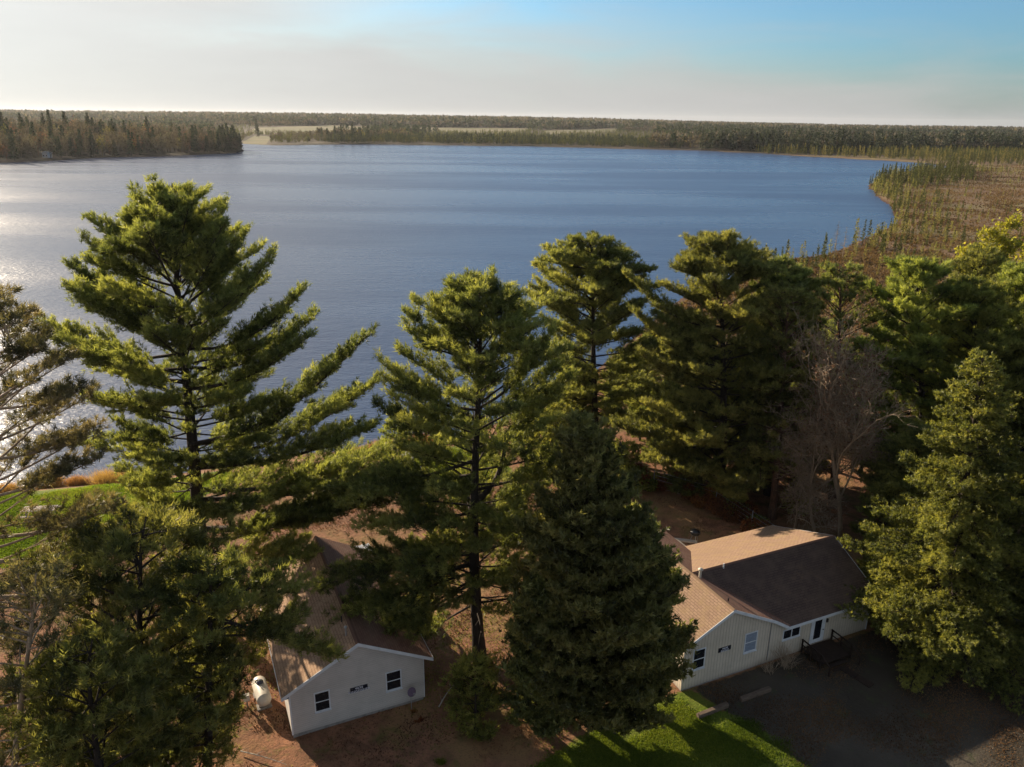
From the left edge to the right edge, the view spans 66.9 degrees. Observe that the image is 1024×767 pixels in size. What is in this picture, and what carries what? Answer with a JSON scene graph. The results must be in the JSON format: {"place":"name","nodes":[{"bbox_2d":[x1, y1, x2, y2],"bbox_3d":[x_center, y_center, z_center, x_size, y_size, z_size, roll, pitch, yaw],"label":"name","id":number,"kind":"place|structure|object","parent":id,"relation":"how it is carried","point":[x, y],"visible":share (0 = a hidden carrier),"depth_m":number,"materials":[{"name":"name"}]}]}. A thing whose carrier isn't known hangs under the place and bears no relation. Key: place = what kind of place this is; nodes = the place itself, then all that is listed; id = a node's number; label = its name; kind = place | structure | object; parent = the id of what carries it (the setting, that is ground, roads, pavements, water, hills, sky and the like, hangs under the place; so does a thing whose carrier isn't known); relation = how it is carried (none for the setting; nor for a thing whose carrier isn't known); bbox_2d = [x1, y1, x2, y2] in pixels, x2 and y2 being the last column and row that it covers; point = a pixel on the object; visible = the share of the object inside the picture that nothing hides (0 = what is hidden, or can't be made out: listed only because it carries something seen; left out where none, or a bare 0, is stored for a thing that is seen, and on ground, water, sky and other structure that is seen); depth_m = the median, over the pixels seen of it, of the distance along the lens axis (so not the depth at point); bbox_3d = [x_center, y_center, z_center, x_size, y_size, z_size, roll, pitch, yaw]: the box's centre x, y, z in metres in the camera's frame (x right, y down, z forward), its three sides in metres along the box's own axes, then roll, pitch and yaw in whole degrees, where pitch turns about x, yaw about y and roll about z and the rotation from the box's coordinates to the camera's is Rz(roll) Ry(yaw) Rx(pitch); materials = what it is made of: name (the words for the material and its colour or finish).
{"place":"outdoors","nodes":[
{"label":"outdoors","id":0,"kind":"place"},
{"bbox_2d":[0,472,240,568],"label":"lawn grass","id":1,"kind":"structure","parent":0,"point":[7,551],"depth_m":79.50,"materials":[{"name":"plant"}]},
{"bbox_2d":[0,144,935,486],"bbox_3d":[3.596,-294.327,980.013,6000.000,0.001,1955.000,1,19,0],"label":"lake","id":2,"kind":"structure","parent":0,"point":[364,236],"depth_m":321.11,"materials":[{"name":"blue liquid"}]},
{"bbox_2d":[0,118,1023,766],"bbox_3d":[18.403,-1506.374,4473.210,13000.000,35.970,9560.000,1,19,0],"label":"ground","id":3,"kind":"structure","parent":0,"point":[878,698],"depth_m":53.94,"materials":[{"name":"soil"}]},
{"bbox_2d":[0,480,22,492],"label":"shore grass","id":4,"kind":"structure","parent":3,"relation":"on","point":[8,487],"depth_m":84.17,"materials":[{"name":"plant"}]},
{"bbox_2d":[7,130,19,158],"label":"peninsula conifer","id":5,"kind":"object","parent":3,"relation":"on","point":[12,142],"visible":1,"depth_m":635.62,"materials":[{"name":"plant"}]},
{"bbox_2d":[29,121,41,152],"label":"peninsula conifer","id":6,"kind":"object","parent":3,"relation":"on","point":[32,130],"visible":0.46,"depth_m":695.85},
{"bbox_2d":[33,126,47,150],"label":"bare tree","id":7,"kind":"object","parent":3,"relation":"on","point":[39,140],"visible":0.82,"depth_m":682.85,"materials":[{"name":"plant"}]},
{"bbox_2d":[32,475,67,488],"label":"shore grass","id":8,"kind":"structure","parent":3,"relation":"on","point":[56,485],"depth_m":85.46,"materials":[{"name":"plant"}]},
{"bbox_2d":[0,553,110,766],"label":"red pine","id":9,"kind":"object","parent":3,"relation":"on","point":[58,600],"visible":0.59,"depth_m":32.83,"materials":[{"name":"grey plant"}]},
{"bbox_2d":[55,135,65,157],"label":"peninsula conifer","id":10,"kind":"object","parent":3,"relation":"on","point":[58,142],"visible":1,"depth_m":679.17,"materials":[{"name":"plant"}]},
{"bbox_2d":[61,128,75,155],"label":"bare tree","id":11,"kind":"object","parent":3,"relation":"on","point":[67,137],"visible":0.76,"depth_m":696.10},
{"bbox_2d":[58,473,90,486],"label":"shore grass","id":12,"kind":"structure","parent":3,"relation":"on","point":[74,481],"depth_m":85.85,"materials":[{"name":"plant"}]},
{"bbox_2d":[76,129,84,150],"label":"peninsula conifer","id":13,"kind":"object","parent":3,"relation":"on","point":[81,143],"visible":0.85,"depth_m":727.06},
{"bbox_2d":[87,128,98,156],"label":"peninsula conifer","id":14,"kind":"object","parent":3,"relation":"on","point":[92,144],"visible":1,"depth_m":709.88,"materials":[{"name":"plant"}]},
{"bbox_2d":[0,279,198,653],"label":"red pine","id":15,"kind":"object","parent":3,"relation":"on","point":[30,342],"visible":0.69,"depth_m":40.11,"materials":[{"name":"grey plant"}]},
{"bbox_2d":[0,600,201,766],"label":"white pine","id":16,"kind":"object","parent":3,"relation":"on","point":[124,700],"visible":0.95,"depth_m":33.61,"materials":[{"name":"green plant"}]},
{"bbox_2d":[78,467,123,485],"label":"shore grass","id":17,"kind":"structure","parent":3,"relation":"on","point":[106,477],"depth_m":86.46,"materials":[{"name":"plant"}]},
{"bbox_2d":[0,112,239,152],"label":"peninsula bare wood","id":18,"kind":"object","parent":3,"relation":"on","point":[80,126],"visible":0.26,"depth_m":804.79,"materials":[{"name":"plant"}]},
{"bbox_2d":[125,130,135,155],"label":"peninsula conifer","id":19,"kind":"object","parent":3,"relation":"on","point":[131,145],"visible":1,"depth_m":733.37,"materials":[{"name":"plant"}]},
{"bbox_2d":[0,499,280,766],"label":"white pine","id":20,"kind":"object","parent":3,"relation":"on","point":[160,527],"visible":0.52,"depth_m":38.73,"materials":[{"name":"green plant"}]},
{"bbox_2d":[31,172,432,570],"bbox_3d":[-18.981,2.625,56.140,26.916,34.999,17.177,11,21,27],"label":"white pine","id":21,"kind":"object","parent":3,"relation":"on","point":[164,221],"visible":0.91,"depth_m":54.34,"materials":[{"name":"green plant"}]},
{"bbox_2d":[116,540,349,766],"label":"white pine","id":22,"kind":"object","parent":3,"relation":"on","point":[266,592],"visible":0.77,"depth_m":39.45,"materials":[{"name":"green plant"}]},
{"bbox_2d":[251,676,271,711],"bbox_3d":[-17.103,21.040,52.956,0.963,1.479,2.597,-9,21,-27],"label":"propane tank","id":23,"kind":"object","parent":3,"relation":"on","point":[262,694],"visible":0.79,"depth_m":52.40,"materials":[{"name":"metal"}]},
{"bbox_2d":[260,536,432,737],"bbox_3d":[-13.329,16.895,57.767,9.946,7.250,17.359,-8,21,-23],"label":"grey cabin","id":24,"kind":"object","parent":3,"relation":"on","point":[377,671],"visible":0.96,"depth_m":51.12,"materials":[{"name":"wood"}]},
{"bbox_2d":[313,689,331,713],"bbox_3d":[-12.209,20.492,49.958,1.090,1.570,0.107,-8,21,-23],"label":"window","id":25,"kind":"structure","parent":24,"relation":"in","point":[322,702],"depth_m":49.98,"materials":[{"name":"black glass"}]},
{"bbox_2d":[385,669,402,692],"bbox_3d":[-7.887,19.841,51.761,1.150,1.570,0.107,-8,21,-23],"label":"window","id":26,"kind":"structure","parent":24,"relation":"in","point":[393,679],"depth_m":51.79,"materials":[{"name":"black glass"}]},
{"bbox_2d":[376,409,405,458],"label":"young pine","id":27,"kind":"object","parent":3,"relation":"on","point":[385,430],"visible":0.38,"depth_m":88.26,"materials":[{"name":"green plant"}]},
{"bbox_2d":[407,687,415,708],"bbox_3d":[-6.716,21.359,52.050,0.529,2.069,0.529,0,19,-1],"label":"satellite dish","id":28,"kind":"object","parent":3,"relation":"on","point":[411,692],"visible":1,"depth_m":51.90,"materials":[{"name":"metal"}]},
{"bbox_2d":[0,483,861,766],"bbox_3d":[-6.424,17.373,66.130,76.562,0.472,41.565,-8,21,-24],"label":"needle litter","id":29,"kind":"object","parent":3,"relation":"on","point":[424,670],"visible":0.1,"depth_m":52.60,"materials":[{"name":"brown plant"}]},
{"bbox_2d":[215,123,652,146],"bbox_3d":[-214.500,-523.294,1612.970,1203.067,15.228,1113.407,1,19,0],"label":"spruce flat","id":30,"kind":"structure","parent":3,"relation":"on","point":[615,133],"depth_m":1465.55,"materials":[{"name":"green plant"}]},
{"bbox_2d":[308,262,580,663],"bbox_3d":[-4.718,6.474,52.902,19.102,29.890,13.537,1,19,0],"label":"white pine","id":31,"kind":"object","parent":3,"relation":"on","point":[463,313],"visible":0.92,"depth_m":50.64,"materials":[{"name":"green plant"}]},
{"bbox_2d":[409,447,510,479],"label":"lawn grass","id":32,"kind":"structure","parent":3,"relation":"on","point":[458,450],"depth_m":89.75,"materials":[{"name":"plant"}]},
{"bbox_2d":[437,645,514,742],"bbox_3d":[-2.241,19.950,50.024,4.996,6.327,4.625,1,19,0],"label":"young pine","id":33,"kind":"object","parent":3,"relation":"on","point":[484,702],"visible":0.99,"depth_m":49.35,"materials":[{"name":"green plant"}]},
{"bbox_2d":[327,130,681,144],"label":"shore spruces","id":34,"kind":"object","parent":3,"relation":"on","point":[422,135],"visible":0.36,"depth_m":1212.72,"materials":[{"name":"green plant"}]},
{"bbox_2d":[327,133,681,146],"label":"shore brush","id":35,"kind":"object","parent":3,"relation":"on","point":[427,138],"visible":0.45,"depth_m":1158.49,"materials":[{"name":"green plant"}]},
{"bbox_2d":[0,115,1022,151],"bbox_3d":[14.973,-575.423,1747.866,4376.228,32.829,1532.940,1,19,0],"label":"distance conifers","id":36,"kind":"object","parent":3,"relation":"on","point":[374,127],"visible":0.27,"depth_m":1743.17,"materials":[{"name":"plant"}]},
{"bbox_2d":[0,109,1023,132],"bbox_3d":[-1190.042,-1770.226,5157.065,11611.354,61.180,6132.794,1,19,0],"label":"horizon conifer woods","id":37,"kind":"object","parent":3,"relation":"on","point":[506,122],"visible":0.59,"depth_m":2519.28,"materials":[{"name":"plant"}]},
{"bbox_2d":[3,116,1023,150],"bbox_3d":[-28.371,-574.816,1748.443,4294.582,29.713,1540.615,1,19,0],"label":"distance bare woods","id":38,"kind":"object","parent":3,"relation":"on","point":[665,137],"visible":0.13,"depth_m":1320.42,"materials":[{"name":"plant"}]},
{"bbox_2d":[506,389,546,463],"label":"woodland pine","id":39,"kind":"object","parent":3,"relation":"on","point":[526,433],"visible":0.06,"depth_m":88.59,"materials":[{"name":"green plant"}]},
{"bbox_2d":[496,569,590,738],"bbox_3d":[1.927,17.139,48.806,6.006,12.577,6.353,1,19,0],"label":"cedar","id":40,"kind":"object","parent":3,"relation":"on","point":[527,708],"visible":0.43,"depth_m":47.59,"materials":[{"name":"plant"}]},
{"bbox_2d":[525,399,574,480],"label":"young pine","id":41,"kind":"object","parent":3,"relation":"on","point":[554,409],"visible":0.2,"depth_m":81.52,"materials":[{"name":"green plant"}]},
{"bbox_2d":[556,361,605,420],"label":"woodland pine","id":42,"kind":"object","parent":3,"relation":"on","point":[581,402],"visible":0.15,"depth_m":90.25,"materials":[{"name":"green plant"}]},
{"bbox_2d":[521,230,664,432],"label":"white pine","id":43,"kind":"object","parent":3,"relation":"on","point":[579,256],"visible":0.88,"depth_m":84.96,"materials":[{"name":"green plant"}]},
{"bbox_2d":[503,408,699,737],"bbox_3d":[5.557,12.299,47.447,12.415,22.734,11.816,1,19,0],"label":"spruce","id":44,"kind":"object","parent":3,"relation":"on","point":[591,556],"visible":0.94,"depth_m":45.22,"materials":[{"name":"plant"}]},
{"bbox_2d":[600,360,627,405],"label":"woodland pine","id":45,"kind":"object","parent":3,"relation":"on","point":[603,382],"visible":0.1,"depth_m":105.94,"materials":[{"name":"green plant"}]},
{"bbox_2d":[612,436,659,490],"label":"young pine","id":46,"kind":"object","parent":3,"relation":"on","point":[633,456],"visible":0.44,"depth_m":83.16,"materials":[{"name":"green plant"}]},
{"bbox_2d":[622,377,656,440],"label":"woodland pine","id":47,"kind":"object","parent":3,"relation":"on","point":[633,404],"visible":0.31,"depth_m":94.70,"materials":[{"name":"green plant"}]},
{"bbox_2d":[641,476,658,491],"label":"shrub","id":48,"kind":"object","parent":3,"relation":"on","point":[651,488],"visible":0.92,"depth_m":83.25,"materials":[{"name":"green plant"}]},
{"bbox_2d":[639,331,662,382],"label":"woodland pine","id":49,"kind":"object","parent":3,"relation":"on","point":[653,373],"visible":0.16,"depth_m":113.50,"materials":[{"name":"green plant"}]},
{"bbox_2d":[639,378,681,451],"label":"woodland pine","id":50,"kind":"object","parent":3,"relation":"on","point":[645,448],"visible":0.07,"depth_m":87.97,"materials":[{"name":"green plant"}]},
{"bbox_2d":[623,500,698,705],"bbox_3d":[8.944,14.910,50.467,6.450,15.888,5.924,1,19,0],"label":"cedar","id":51,"kind":"object","parent":3,"relation":"on","point":[665,622],"visible":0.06,"depth_m":49.00,"materials":[{"name":"plant"}]},
{"bbox_2d":[527,696,811,766],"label":"lawn grass","id":52,"kind":"structure","parent":3,"relation":"on","point":[713,739],"depth_m":49.60,"materials":[{"name":"plant"}]},
{"bbox_2d":[661,446,710,482],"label":"young pine","id":53,"kind":"object","parent":3,"relation":"on","point":[668,469],"visible":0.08,"depth_m":85.80,"materials":[{"name":"green plant"}]},
{"bbox_2d":[690,493,705,508],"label":"russet shrub","id":54,"kind":"object","parent":3,"relation":"on","point":[695,500],"visible":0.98,"depth_m":79.91,"materials":[{"name":"brown plant"}]},
{"bbox_2d":[696,702,728,718],"bbox_3d":[13.617,22.176,52.640,2.591,0.310,0.320,-8,21,-25],"label":"landscape timber","id":55,"kind":"object","parent":3,"relation":"on","point":[712,710],"visible":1,"depth_m":52.50,"materials":[{"name":"wood"}]},
{"bbox_2d":[683,357,744,458],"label":"woodland pine","id":56,"kind":"object","parent":3,"relation":"on","point":[728,378],"visible":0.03,"depth_m":84.88,"materials":[{"name":"green plant"}]},
{"bbox_2d":[654,470,774,525],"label":"wire fence","id":57,"kind":"object","parent":3,"relation":"on","point":[716,495],"visible":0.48,"depth_m":79.04,"materials":[{"name":"metal"}]},
{"bbox_2d":[608,227,821,502],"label":"white pine","id":58,"kind":"object","parent":3,"relation":"on","point":[688,353],"visible":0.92,"depth_m":74.77,"materials":[{"name":"green plant"}]},
{"bbox_2d":[704,496,732,514],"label":"russet shrub","id":59,"kind":"object","parent":3,"relation":"on","point":[710,502],"visible":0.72,"depth_m":79.00,"materials":[{"name":"brown plant"}]},
{"bbox_2d":[740,517,764,531],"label":"russet shrub","id":60,"kind":"object","parent":3,"relation":"on","point":[745,527],"visible":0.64,"depth_m":74.97,"materials":[{"name":"brown plant"}]},
{"bbox_2d":[739,686,771,701],"bbox_3d":[17.005,21.696,54.191,2.643,0.290,0.320,-8,21,-23],"label":"landscape timber","id":61,"kind":"object","parent":3,"relation":"on","point":[754,694],"visible":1,"depth_m":54.05,"materials":[{"name":"wood"}]},
{"bbox_2d":[744,514,770,528],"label":"russet shrub","id":62,"kind":"object","parent":3,"relation":"on","point":[759,517],"visible":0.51,"depth_m":76.19,"materials":[{"name":"brown plant"}]},
{"bbox_2d":[733,418,786,492],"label":"woodland pine","id":63,"kind":"object","parent":3,"relation":"on","point":[753,488],"visible":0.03,"depth_m":82.02,"materials":[{"name":"green plant"}]},
{"bbox_2d":[587,244,941,426],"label":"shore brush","id":64,"kind":"object","parent":3,"relation":"on","point":[869,272],"visible":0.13,"depth_m":197.79,"materials":[{"name":"plant"}]},
{"bbox_2d":[657,525,880,690],"bbox_3d":[16.735,15.289,63.753,18.398,7.100,16.960,-8,21,-23],"label":"cream cabin","id":65,"kind":"object","parent":3,"relation":"on","point":[755,597],"visible":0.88,"depth_m":58.48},
{"bbox_2d":[692,647,705,671],"bbox_3d":[13.069,19.274,54.176,1.130,1.720,0.107,-8,21,-23],"label":"window","id":66,"kind":"structure","parent":65,"relation":"in","point":[699,660],"depth_m":54.21,"materials":[{"name":"black glass"}]},
{"bbox_2d":[743,630,757,654],"bbox_3d":[17.221,18.664,55.917,1.210,1.720,0.107,-8,21,-23],"label":"window","id":67,"kind":"structure","parent":65,"relation":"in","point":[750,642],"depth_m":55.95,"materials":[{"name":"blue glass"}]},
{"bbox_2d":[782,626,800,641],"bbox_3d":[20.753,18.536,57.527,1.750,0.920,0.107,-8,21,-23],"label":"window","id":68,"kind":"structure","parent":65,"relation":"in","point":[788,634],"depth_m":57.55,"materials":[{"name":"black glass"}]},
{"bbox_2d":[809,618,825,643],"bbox_3d":[23.136,18.638,58.656,1.380,2.220,0.158,-8,21,-23],"label":"door","id":69,"kind":"structure","parent":65,"relation":"in","point":[817,627],"depth_m":58.72,"materials":[{"name":"white glass"}]},
{"bbox_2d":[761,657,781,674],"bbox_3d":[18.785,20.538,56.428,1.876,1.324,1.448,-7,20,-20],"label":"bare shrub","id":70,"kind":"object","parent":3,"relation":"on","point":[771,667],"visible":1,"depth_m":56.42,"materials":[{"name":"brown plant"}]},
{"bbox_2d":[725,280,833,519],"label":"red pine","id":71,"kind":"object","parent":3,"relation":"on","point":[784,314],"visible":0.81,"depth_m":72.61,"materials":[{"name":"green plant"}]},
{"bbox_2d":[727,254,833,496],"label":"white pine","id":72,"kind":"object","parent":3,"relation":"on","point":[795,273],"visible":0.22,"depth_m":75.12,"materials":[{"name":"green plant"}]},
{"bbox_2d":[771,642,805,669],"bbox_3d":[20.016,20.040,56.761,2.810,2.066,2.718,1,19,0],"label":"bare shrub","id":73,"kind":"object","parent":3,"relation":"on","point":[786,660],"visible":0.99,"depth_m":56.86,"materials":[{"name":"brown plant"}]},
{"bbox_2d":[780,473,819,515],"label":"young pine","id":74,"kind":"object","parent":3,"relation":"on","point":[788,482],"visible":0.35,"depth_m":78.35,"materials":[{"name":"green plant"}]},
{"bbox_2d":[774,425,851,533],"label":"bare tree","id":75,"kind":"object","parent":3,"relation":"on","point":[794,492],"visible":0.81,"depth_m":72.35,"materials":[{"name":"grey plant"}]},
{"bbox_2d":[785,370,841,474],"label":"woodland pine","id":76,"kind":"object","parent":3,"relation":"on","point":[827,448],"visible":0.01,"depth_m":84.33,"materials":[{"name":"green plant"}]},
{"bbox_2d":[800,629,860,676],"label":"porch deck","id":77,"kind":"object","parent":3,"relation":"on","point":[825,651],"depth_m":57.82,"materials":[{"name":"wood"}]},
{"bbox_2d":[820,319,855,404],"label":"woodland pine","id":78,"kind":"object","parent":3,"relation":"on","point":[844,329],"visible":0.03,"depth_m":91.53,"materials":[{"name":"green plant"}]},
{"bbox_2d":[762,360,917,531],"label":"bare tree","id":79,"kind":"object","parent":3,"relation":"on","point":[820,446],"visible":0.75,"depth_m":70.10,"materials":[{"name":"grey plant"}]},
{"bbox_2d":[664,124,1023,135],"bbox_3d":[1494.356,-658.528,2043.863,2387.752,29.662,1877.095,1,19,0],"label":"dark woods","id":80,"kind":"object","parent":3,"relation":"on","point":[874,127],"visible":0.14,"depth_m":1816.40,"materials":[{"name":"green plant"}]},
{"bbox_2d":[797,260,901,508],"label":"red pine","id":81,"kind":"object","parent":3,"relation":"on","point":[856,286],"visible":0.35,"depth_m":74.83,"materials":[{"name":"green plant"}]},
{"bbox_2d":[784,292,924,541],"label":"bare tree","id":82,"kind":"object","parent":3,"relation":"on","point":[850,402],"visible":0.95,"depth_m":66.67,"materials":[{"name":"grey plant"}]},
{"bbox_2d":[840,666,873,687],"bbox_3d":[24.897,21.215,56.060,0.640,0.170,2.349,-12,23,-33],"label":"landscape timber","id":83,"kind":"object","parent":3,"relation":"on","point":[858,677],"visible":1,"depth_m":55.98,"materials":[{"name":"wood"}]},
{"bbox_2d":[692,628,1023,766],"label":"gravel weeds","id":84,"kind":"object","parent":3,"relation":"on","point":[896,730],"visible":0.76,"depth_m":52.28,"materials":[{"name":"green plant"}]},
{"bbox_2d":[699,126,1023,153],"bbox_3d":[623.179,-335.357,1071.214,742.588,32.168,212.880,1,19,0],"label":"dark wood edge","id":85,"kind":"object","parent":3,"relation":"on","point":[842,136],"visible":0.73,"depth_m":1027.58,"materials":[{"name":"green plant"}]},
{"bbox_2d":[855,527,891,584],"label":"young pine","id":86,"kind":"object","parent":3,"relation":"on","point":[869,538],"visible":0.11,"depth_m":66.07,"materials":[{"name":"green plant"}]},
{"bbox_2d":[848,432,921,549],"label":"woodland pine","id":87,"kind":"object","parent":3,"relation":"on","point":[871,477],"visible":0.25,"depth_m":69.83,"materials":[{"name":"green plant"}]},
{"bbox_2d":[753,165,1023,315],"bbox_3d":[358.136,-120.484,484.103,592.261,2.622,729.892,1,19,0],"label":"bog heath","id":88,"kind":"object","parent":3,"relation":"on","point":[967,228],"visible":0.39,"depth_m":330.33,"materials":[{"name":"plant"}]},
{"bbox_2d":[756,143,1023,164],"bbox_3d":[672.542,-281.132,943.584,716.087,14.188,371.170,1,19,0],"label":"marsh tamaracks","id":89,"kind":"object","parent":3,"relation":"on","point":[934,153],"visible":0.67,"depth_m":904.37,"materials":[{"name":"green plant"}]},
{"bbox_2d":[757,144,1023,158],"bbox_3d":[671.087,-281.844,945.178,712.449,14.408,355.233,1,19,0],"label":"marsh spruces","id":90,"kind":"object","parent":3,"relation":"on","point":[930,148],"visible":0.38,"depth_m":966.85,"materials":[{"name":"green plant"}]},
{"bbox_2d":[862,418,962,560],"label":"woodland pine","id":91,"kind":"object","parent":3,"relation":"on","point":[904,440],"visible":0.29,"depth_m":65.77,"materials":[{"name":"green plant"}]},
{"bbox_2d":[833,347,1023,717],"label":"spruce","id":92,"kind":"object","parent":3,"relation":"on","point":[946,593],"visible":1,"depth_m":54.06,"materials":[{"name":"plant"}]},
{"bbox_2d":[841,252,1021,476],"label":"white pine","id":93,"kind":"object","parent":3,"relation":"on","point":[908,284],"visible":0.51,"depth_m":70.91,"materials":[{"name":"green plant"}]},
{"bbox_2d":[871,160,1023,195],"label":"tamaracks","id":94,"kind":"object","parent":3,"relation":"on","point":[875,185],"visible":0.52,"depth_m":533.87,"materials":[{"name":"green plant"}]},
{"bbox_2d":[874,160,1023,184],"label":"bog spruces","id":95,"kind":"object","parent":3,"relation":"on","point":[960,172],"visible":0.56,"depth_m":592.05,"materials":[{"name":"green plant"}]},
{"bbox_2d":[928,154,972,172],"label":"spit spruces","id":96,"kind":"object","parent":3,"relation":"on","point":[960,161],"visible":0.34,"depth_m":665.13,"materials":[{"name":"green plant"}]},
{"bbox_2d":[902,273,1023,522],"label":"white pine","id":97,"kind":"object","parent":3,"relation":"on","point":[998,315],"visible":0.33,"depth_m":68.78,"materials":[{"name":"green plant"}]},
{"bbox_2d":[926,241,1009,392],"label":"woodland pine","id":98,"kind":"object","parent":3,"relation":"on","point":[990,261],"visible":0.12,"depth_m":83.58,"materials":[{"name":"green plant"}]},
{"bbox_2d":[954,208,1023,274],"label":"birch","id":99,"kind":"object","parent":3,"relation":"on","point":[1007,246],"visible":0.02,"depth_m":94.53,"materials":[{"name":"green plant"}]},
{"bbox_2d":[963,259,1023,412],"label":"white pine","id":100,"kind":"object","parent":3,"relation":"on","point":[1013,273],"visible":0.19,"depth_m":71.07,"materials":[{"name":"green plant"}]},
{"bbox_2d":[978,337,1023,517],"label":"woodland pine","id":101,"kind":"object","parent":3,"relation":"on","point":[1016,428],"visible":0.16,"depth_m":69.08,"materials":[{"name":"green plant"}]},
{"bbox_2d":[992,450,1023,641],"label":"spruce","id":102,"kind":"object","parent":3,"relation":"on","point":[1020,457],"visible":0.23,"depth_m":55.73,"materials":[{"name":"plant"}]},
{"bbox_2d":[0,0,1023,126],"label":"sky","id":103,"kind":"structure","parent":0,"point":[839,62],"materials":[{"name":"blue"}]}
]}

